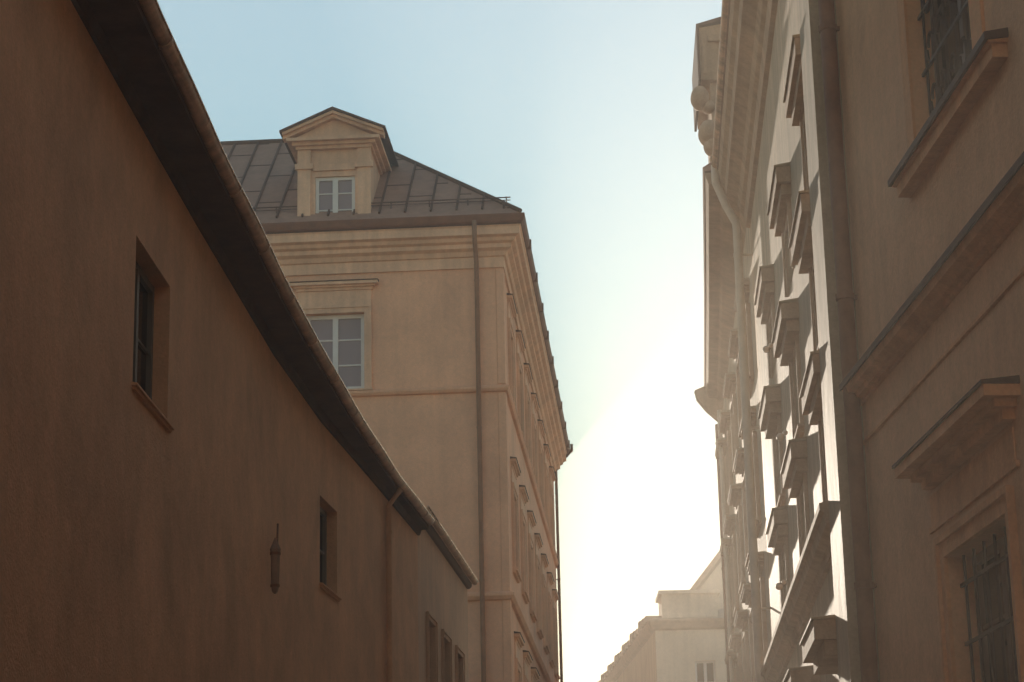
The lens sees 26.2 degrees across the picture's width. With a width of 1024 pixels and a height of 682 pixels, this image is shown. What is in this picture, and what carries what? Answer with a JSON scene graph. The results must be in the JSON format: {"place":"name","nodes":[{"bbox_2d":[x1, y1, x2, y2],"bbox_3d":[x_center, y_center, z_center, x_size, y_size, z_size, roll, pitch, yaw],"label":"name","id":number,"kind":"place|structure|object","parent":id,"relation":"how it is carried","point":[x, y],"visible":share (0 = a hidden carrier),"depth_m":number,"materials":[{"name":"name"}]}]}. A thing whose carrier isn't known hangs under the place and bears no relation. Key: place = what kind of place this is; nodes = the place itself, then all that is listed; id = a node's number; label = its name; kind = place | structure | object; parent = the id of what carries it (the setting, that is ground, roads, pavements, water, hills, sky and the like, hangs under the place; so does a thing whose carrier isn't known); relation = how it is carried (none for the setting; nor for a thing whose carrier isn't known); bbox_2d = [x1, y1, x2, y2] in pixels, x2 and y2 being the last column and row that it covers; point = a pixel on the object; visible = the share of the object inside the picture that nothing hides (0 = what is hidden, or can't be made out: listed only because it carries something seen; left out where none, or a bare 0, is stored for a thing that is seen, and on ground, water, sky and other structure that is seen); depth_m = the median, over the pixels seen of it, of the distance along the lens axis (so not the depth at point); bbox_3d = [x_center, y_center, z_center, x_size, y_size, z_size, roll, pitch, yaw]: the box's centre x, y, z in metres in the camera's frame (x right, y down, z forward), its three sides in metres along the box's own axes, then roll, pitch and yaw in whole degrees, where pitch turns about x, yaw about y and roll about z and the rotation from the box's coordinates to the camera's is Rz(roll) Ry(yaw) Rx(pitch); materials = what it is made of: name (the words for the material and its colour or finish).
{"place":"outdoors","nodes":[
{"label":"outdoors","id":0,"kind":"place"},
{"bbox_2d":[157,0,721,681],"label":"sky","id":1,"kind":"structure","parent":0,"point":[579,113],"materials":[{"name":"blue"}]},
{"bbox_2d":[598,589,726,681],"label":"town house","id":2,"kind":"structure","parent":0,"point":[680,637],"depth_m":60.05,"materials":[{"name":"pale stucco"},{"name":"dark glass"},{"name":"white paint"}]},
{"bbox_2d":[695,661,715,681],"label":"window","id":3,"kind":"structure","parent":2,"relation":"in","point":[704,670],"depth_m":59.86,"materials":[{"name":"white paint"}]},
{"label":"ground","id":4,"kind":"structure","parent":0,"visible":0},
{"bbox_2d":[0,0,434,681],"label":"town house","id":5,"kind":"structure","parent":4,"relation":"on","point":[184,430],"depth_m":18.72,"materials":[{"name":"paint"}]},
{"bbox_2d":[131,262,174,432],"bbox_3d":[-3.143,-0.031,18.708,0.272,1.316,1.601,-2,-16,2],"label":"window","id":6,"kind":"structure","parent":5,"relation":"in","point":[141,384],"depth_m":19.14,"materials":[{"name":"grey paint"}]},
{"bbox_2d":[270,524,280,593],"bbox_3d":[-2.668,2.436,24.662,0.122,0.870,0.502,1,-16,-9],"label":"wall lantern","id":7,"kind":"object","parent":5,"relation":"attached to","point":[275,550],"depth_m":24.42,"materials":[{"name":"brown metal"}]},
{"bbox_2d":[319,507,341,601],"bbox_3d":[-2.483,2.734,28.814,0.273,1.196,1.298,-3,-16,6],"label":"window","id":8,"kind":"structure","parent":5,"relation":"in","point":[323,515],"depth_m":29.24,"materials":[{"name":"grey paint"}]},
{"bbox_2d":[220,106,572,681],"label":"corner building","id":9,"kind":"structure","parent":4,"relation":"on","point":[414,285],"depth_m":52.45,"materials":[{"name":"paint"}]},
{"bbox_2d":[306,314,372,390],"bbox_3d":[-4.203,0.313,52.178,1.820,1.979,0.320,-2,-16,3],"label":"window","id":10,"kind":"structure","parent":9,"relation":"in","point":[341,337],"depth_m":52.35,"materials":[{"name":"grey glass"}]},
{"bbox_2d":[512,568,521,582],"bbox_3d":[0.123,5.639,52.759,0.130,0.100,1.650,-2,-16,3],"label":"window","id":11,"kind":"structure","parent":9,"relation":"in","point":[516,573],"depth_m":52.54,"materials":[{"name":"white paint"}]},
{"bbox_2d":[521,590,529,603],"bbox_3d":[0.349,6.525,55.930,0.130,0.100,1.650,-2,-16,3],"label":"window","id":12,"kind":"structure","parent":9,"relation":"in","point":[525,596],"depth_m":55.65,"materials":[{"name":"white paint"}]},
{"bbox_2d":[529,610,537,622],"bbox_3d":[0.575,7.412,59.100,0.130,0.100,1.650,-2,-16,3],"label":"window","id":13,"kind":"structure","parent":9,"relation":"in","point":[533,616],"depth_m":58.92,"materials":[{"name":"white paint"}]},
{"bbox_2d":[537,628,543,638],"bbox_3d":[0.801,8.298,62.271,0.130,0.100,1.650,-2,-16,3],"label":"window","id":14,"kind":"structure","parent":9,"relation":"in","point":[539,631],"depth_m":62.05,"materials":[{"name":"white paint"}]},
{"bbox_2d":[543,644,549,654],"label":"window","id":15,"kind":"structure","parent":9,"relation":"in","point":[545,646],"depth_m":65.25,"materials":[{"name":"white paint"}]},
{"bbox_2d":[549,659,554,667],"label":"window","id":16,"kind":"structure","parent":9,"relation":"in","point":[551,661],"depth_m":68.38,"materials":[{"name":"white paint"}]},
{"bbox_2d":[554,672,559,680],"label":"window","id":17,"kind":"structure","parent":9,"relation":"in","point":[556,674],"depth_m":71.56,"materials":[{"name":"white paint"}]},
{"bbox_2d":[417,505,478,681],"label":"town house","id":18,"kind":"structure","parent":4,"relation":"on","point":[444,583],"depth_m":39.30,"materials":[{"name":"paint"}]},
{"bbox_2d":[690,552,723,608],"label":"gable house","id":19,"kind":"structure","parent":4,"relation":"on","point":[710,577],"depth_m":66.45,"materials":[{"name":"paint"}]},
{"bbox_2d":[690,17,771,681],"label":"palace","id":20,"kind":"structure","parent":4,"relation":"on","point":[718,396],"depth_m":37.03,"materials":[{"name":"sand-coloured stucco"},{"name":"stone"},{"name":"dark glass"}]},
{"bbox_2d":[711,0,879,681],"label":"palace","id":21,"kind":"structure","parent":4,"relation":"on","point":[770,169],"depth_m":23.97,"materials":[{"name":"cream stucco"},{"name":"stone"},{"name":"dark glass"}]},
{"bbox_2d":[818,0,1023,681],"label":"palace","id":22,"kind":"structure","parent":4,"relation":"on","point":[932,382],"depth_m":15.62,"materials":[{"name":"brown paint"}]},
{"bbox_2d":[930,0,970,93],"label":"window","id":23,"kind":"structure","parent":22,"relation":"in","point":[961,26],"depth_m":16.01,"materials":[{"name":"black glass"}]},
{"bbox_2d":[972,536,1015,681],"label":"window","id":24,"kind":"structure","parent":22,"relation":"in","point":[1003,577],"depth_m":14.86,"materials":[{"name":"brown paint"}]}
]}

